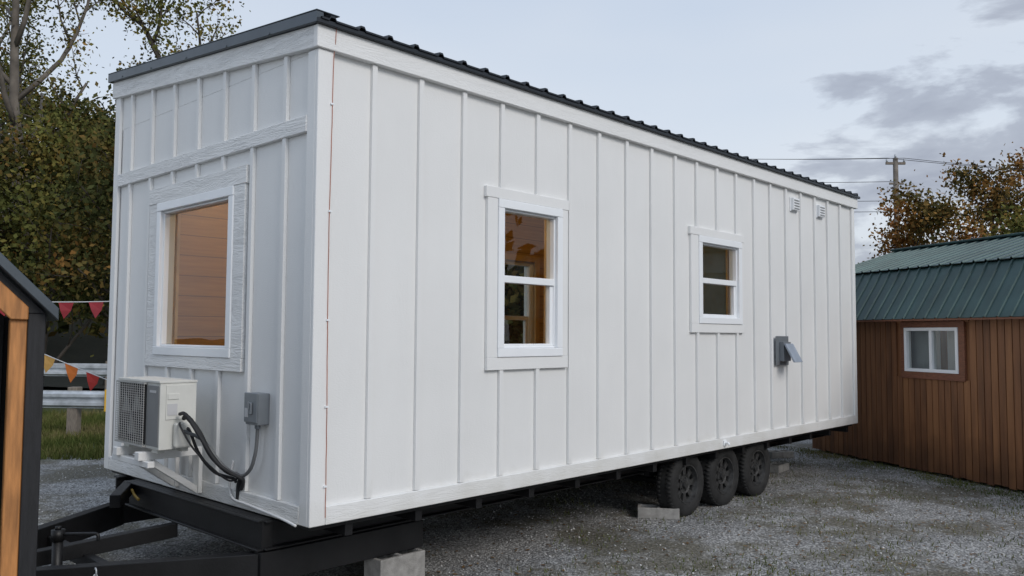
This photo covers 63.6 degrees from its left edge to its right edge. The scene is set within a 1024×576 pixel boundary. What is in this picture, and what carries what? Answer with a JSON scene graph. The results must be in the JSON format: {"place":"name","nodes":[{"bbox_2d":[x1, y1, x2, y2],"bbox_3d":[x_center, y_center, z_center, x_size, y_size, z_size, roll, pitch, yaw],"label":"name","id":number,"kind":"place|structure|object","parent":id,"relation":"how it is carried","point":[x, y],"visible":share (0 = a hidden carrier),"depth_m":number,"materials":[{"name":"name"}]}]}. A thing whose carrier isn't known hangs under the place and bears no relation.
{"place":"outdoors","nodes":[
{"label":"outdoors","id":0,"kind":"place"},
{"bbox_2d":[0,301,108,317],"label":"bunting","id":1,"kind":"object","parent":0,"point":[66,308],"visible":0.4,"depth_m":10.27,"materials":[{"name":"fabric"}]},
{"bbox_2d":[8,163,111,388],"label":"hill","id":2,"kind":"structure","parent":0,"point":[84,348],"depth_m":34.06,"materials":[{"name":"green plant"}]},
{"bbox_2d":[0,56,112,345],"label":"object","id":3,"kind":"object","parent":2,"relation":"on","point":[65,328],"visible":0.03,"depth_m":43.02,"materials":[{"name":"green plant"}]},
{"bbox_2d":[41,408,105,459],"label":"grass","id":4,"kind":"structure","parent":0,"point":[60,443],"depth_m":14.04,"materials":[{"name":"green plant"}]},
{"bbox_2d":[44,354,106,390],"bbox_3d":[-5.503,0.888,10.150,2.241,0.990,0.054,1,-3,-10],"label":"bunting","id":5,"kind":"object","parent":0,"point":[92,378],"visible":0.4,"depth_m":10.16,"materials":[{"name":"fabric"}]},
{"bbox_2d":[0,0,1023,263],"label":"sky","id":6,"kind":"structure","parent":0,"point":[766,81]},
{"bbox_2d":[38,386,1023,575],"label":"ground","id":7,"kind":"structure","parent":0,"point":[50,469],"depth_m":7.92,"materials":[{"name":"grey gravel"}]},
{"bbox_2d":[0,116,51,236],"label":"tree","id":8,"kind":"object","parent":7,"relation":"on","point":[5,167],"visible":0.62,"depth_m":20.88,"materials":[{"name":"green plant"}]},
{"bbox_2d":[0,252,58,575],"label":"garden shed","id":9,"kind":"structure","parent":7,"relation":"on","point":[28,308],"depth_m":3.92,"materials":[{"name":"black wood"}]},
{"bbox_2d":[0,109,110,332],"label":"tree","id":10,"kind":"object","parent":7,"relation":"on","point":[9,229],"visible":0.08,"depth_m":22.78,"materials":[{"name":"green plant"}]},
{"bbox_2d":[0,0,111,235],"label":"tree","id":11,"kind":"object","parent":7,"relation":"on","point":[6,69],"visible":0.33,"depth_m":28.71,"materials":[{"name":"green plant"}]},
{"bbox_2d":[0,94,115,376],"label":"tree","id":12,"kind":"object","parent":7,"relation":"on","point":[20,197],"visible":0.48,"depth_m":20.77,"materials":[{"name":"green plant"}]},
{"bbox_2d":[5,81,115,318],"bbox_3d":[-9.277,-0.754,20.975,5.876,7.560,6.541,0,-3,0],"label":"tree","id":13,"kind":"object","parent":7,"relation":"on","point":[87,277],"visible":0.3,"depth_m":19.20,"materials":[{"name":"green plant"}]},
{"bbox_2d":[0,0,123,287],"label":"tree","id":14,"kind":"object","parent":7,"relation":"on","point":[13,102],"visible":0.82,"depth_m":24.16,"materials":[{"name":"green plant"}]},
{"bbox_2d":[22,88,115,389],"bbox_3d":[-11.849,-1.391,25.472,6.315,9.360,6.062,0,-3,0],"label":"tree","id":15,"kind":"object","parent":7,"relation":"on","point":[104,313],"visible":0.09,"depth_m":24.20,"materials":[{"name":"green plant"}]},
{"bbox_2d":[43,387,105,434],"bbox_3d":[-8.624,2.225,14.932,3.192,0.880,0.284,0,-3,6],"label":"guardrail","id":16,"kind":"object","parent":7,"relation":"on","point":[74,401],"visible":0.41,"depth_m":14.80,"materials":[{"name":"metal"}]},
{"bbox_2d":[44,361,106,389],"bbox_3d":[-12.517,2.351,20.168,15.065,1.180,0.247,0,-3,5],"label":"guardrail","id":17,"kind":"object","parent":7,"relation":"on","point":[57,369],"visible":0.01,"depth_m":19.89,"materials":[{"name":"metal"}]},
{"bbox_2d":[90,0,250,127],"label":"tree","id":18,"kind":"object","parent":7,"relation":"on","point":[138,20],"visible":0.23,"depth_m":24.69,"materials":[{"name":"green plant"}]},
{"bbox_2d":[364,548,424,575],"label":"concrete block","id":19,"kind":"object","parent":7,"relation":"on","point":[410,562],"depth_m":6.06,"materials":[{"name":"grey concrete"}]},
{"bbox_2d":[36,9,859,575],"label":"tiny house","id":20,"kind":"structure","parent":7,"relation":"on","point":[326,227],"depth_m":6.38,"materials":[{"name":"white paint"}]},
{"bbox_2d":[145,164,249,371],"bbox_3d":[-2.410,-0.113,6.423,1.608,1.470,0.192,-3,-4,43],"label":"window","id":21,"kind":"structure","parent":20,"relation":"in","point":[230,186],"depth_m":6.38,"materials":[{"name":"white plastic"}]},
{"bbox_2d":[504,253,539,343],"bbox_3d":[0.035,0.403,11.227,0.192,1.800,0.928,-3,-4,43],"label":"window","id":22,"kind":"structure","parent":20,"relation":"in","point":[531,323],"depth_m":11.42,"materials":[{"name":"brown wood"}]},
{"bbox_2d":[484,185,568,370],"bbox_3d":[0.080,-0.056,6.746,0.192,1.425,0.998,-3,-4,43],"label":"window","id":23,"kind":"structure","parent":20,"relation":"in","point":[553,353],"depth_m":6.68,"materials":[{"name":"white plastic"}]},
{"bbox_2d":[688,226,744,332],"bbox_3d":[2.169,-0.064,8.966,0.192,1.100,1.148,-3,-4,43],"label":"window","id":24,"kind":"structure","parent":20,"relation":"in","point":[699,237],"depth_m":8.90,"materials":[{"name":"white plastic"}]},
{"bbox_2d":[504,266,518,342],"bbox_3d":[0.624,0.003,20.918,5.335,6.119,4.545,0,-3,0],"label":"tree","id":25,"kind":"object","parent":7,"relation":"on","point":[510,275],"depth_m":20.26,"materials":[{"name":"green plant"}]},
{"bbox_2d":[504,265,521,343],"bbox_3d":[-1.853,-0.024,19.576,4.680,6.027,5.592,1,-3,-8],"label":"tree","id":26,"kind":"object","parent":7,"relation":"on","point":[506,329],"depth_m":18.28,"materials":[{"name":"green plant"}]},
{"bbox_2d":[504,265,523,343],"bbox_3d":[1.569,0.158,18.735,5.410,5.580,4.414,2,-4,-32],"label":"tree","id":27,"kind":"object","parent":7,"relation":"on","point":[514,293],"visible":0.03,"depth_m":17.78,"materials":[{"name":"green plant"}]},
{"bbox_2d":[638,504,679,519],"bbox_3d":[1.506,2.304,8.503,0.420,0.110,0.200,0,-3,9],"label":"concrete block","id":28,"kind":"object","parent":7,"relation":"on","point":[651,511],"depth_m":8.41,"materials":[{"name":"grey concrete"}]},
{"bbox_2d":[770,461,788,472],"bbox_3d":[3.685,2.493,11.478,0.200,0.100,0.400,-2,-4,38],"label":"concrete block","id":29,"kind":"object","parent":7,"relation":"on","point":[777,467],"depth_m":11.37,"materials":[{"name":"grey concrete"}]},
{"bbox_2d":[768,450,793,458],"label":"concrete block","id":30,"kind":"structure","parent":7,"relation":"on","point":[774,454],"depth_m":12.69,"materials":[{"name":"grey concrete"}]},
{"bbox_2d":[862,239,911,261],"bbox_3d":[17.020,0.856,34.833,4.952,6.243,6.445,0,-3,0],"label":"tree","id":31,"kind":"object","parent":7,"relation":"on","point":[879,252],"depth_m":36.86,"materials":[{"name":"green plant"}]},
{"bbox_2d":[885,154,905,246],"bbox_3d":[17.807,-1.034,38.128,0.900,10.360,0.300,0,-3,0],"label":"utility pole","id":32,"kind":"object","parent":7,"relation":"on","point":[895,163],"visible":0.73,"depth_m":38.30,"materials":[{"name":"brown wood"}]},
{"bbox_2d":[789,158,876,159],"bbox_3d":[10.042,-6.862,42.467,16.827,2.025,0.024,-1,-4,28],"label":"power line","id":33,"kind":"object","parent":32,"relation":"attached to","point":[852,158],"visible":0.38,"depth_m":38.95,"materials":[{"name":"metal"}]},
{"bbox_2d":[776,158,898,159],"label":"power line","id":34,"kind":"object","parent":32,"relation":"attached to","point":[821,159],"visible":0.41,"depth_m":40.34,"materials":[{"name":"metal"}]},
{"bbox_2d":[824,181,892,182],"bbox_3d":[10.435,-5.662,42.398,16.826,1.825,0.024,-1,-4,28],"label":"power line","id":35,"kind":"object","parent":32,"relation":"attached to","point":[851,182],"visible":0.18,"depth_m":39.43,"materials":[{"name":"metal"}]},
{"bbox_2d":[889,158,1018,169],"bbox_3d":[28.730,-5.154,34.360,23.976,2.134,0.024,-1,-3,19],"label":"power line","id":36,"kind":"object","parent":32,"relation":"attached to","point":[952,164],"visible":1,"depth_m":37.47,"materials":[{"name":"metal"}]},
{"bbox_2d":[905,158,1016,168],"bbox_3d":[29.131,-5.152,34.360,23.224,2.134,0.024,-1,-3,20],"label":"power line","id":37,"kind":"object","parent":32,"relation":"attached to","point":[959,163],"visible":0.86,"depth_m":37.61,"materials":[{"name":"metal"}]},
{"bbox_2d":[812,232,1023,489],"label":"wooden cabin","id":38,"kind":"object","parent":7,"relation":"on","point":[940,352],"visible":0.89,"depth_m":11.21,"materials":[{"name":"brown wood"}]},
{"bbox_2d":[904,327,958,373],"bbox_3d":[5.779,0.846,11.275,0.190,0.710,1.030,1,-3,-18],"label":"window","id":39,"kind":"structure","parent":38,"relation":"in","point":[926,343],"depth_m":11.35,"materials":[{"name":"white plastic"}]},
{"bbox_2d":[863,170,985,256],"bbox_3d":[16.887,-0.331,36.516,7.441,8.810,6.008,-2,-4,37],"label":"tree","id":40,"kind":"object","parent":7,"relation":"on","point":[926,217],"visible":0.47,"depth_m":34.75,"materials":[{"name":"brown plant"}]},
{"bbox_2d":[926,142,1023,240],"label":"tree","id":41,"kind":"object","parent":7,"relation":"on","point":[997,195],"visible":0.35,"depth_m":37.46,"materials":[{"name":"brown plant"}]},
{"bbox_2d":[957,211,1023,236],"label":"tree","id":42,"kind":"object","parent":7,"relation":"on","point":[1006,231],"visible":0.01,"depth_m":31.08,"materials":[{"name":"brown plant"}]},
{"bbox_2d":[983,199,1023,233],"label":"tree","id":43,"kind":"object","parent":7,"relation":"on","point":[1016,218],"visible":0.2,"depth_m":31.48,"materials":[{"name":"green plant"}]},
{"bbox_2d":[992,175,1023,226],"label":"tree","id":44,"kind":"object","parent":7,"relation":"on","point":[1017,204],"visible":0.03,"depth_m":37.65,"materials":[{"name":"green plant"}]},
{"bbox_2d":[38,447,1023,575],"bbox_3d":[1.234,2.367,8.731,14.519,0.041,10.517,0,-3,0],"label":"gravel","id":45,"kind":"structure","parent":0,"point":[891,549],"depth_m":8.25,"materials":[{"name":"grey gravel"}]},
{"bbox_2d":[424,447,1022,575],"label":"leaf litter","id":46,"kind":"object","parent":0,"point":[463,566],"visible":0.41,"depth_m":7.97,"materials":[{"name":"grey gravel"}]},
{"bbox_2d":[511,444,1023,575],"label":"weeds","id":47,"kind":"object","parent":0,"point":[806,450],"visible":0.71,"depth_m":8.82,"materials":[{"name":"green plant"}]}
]}

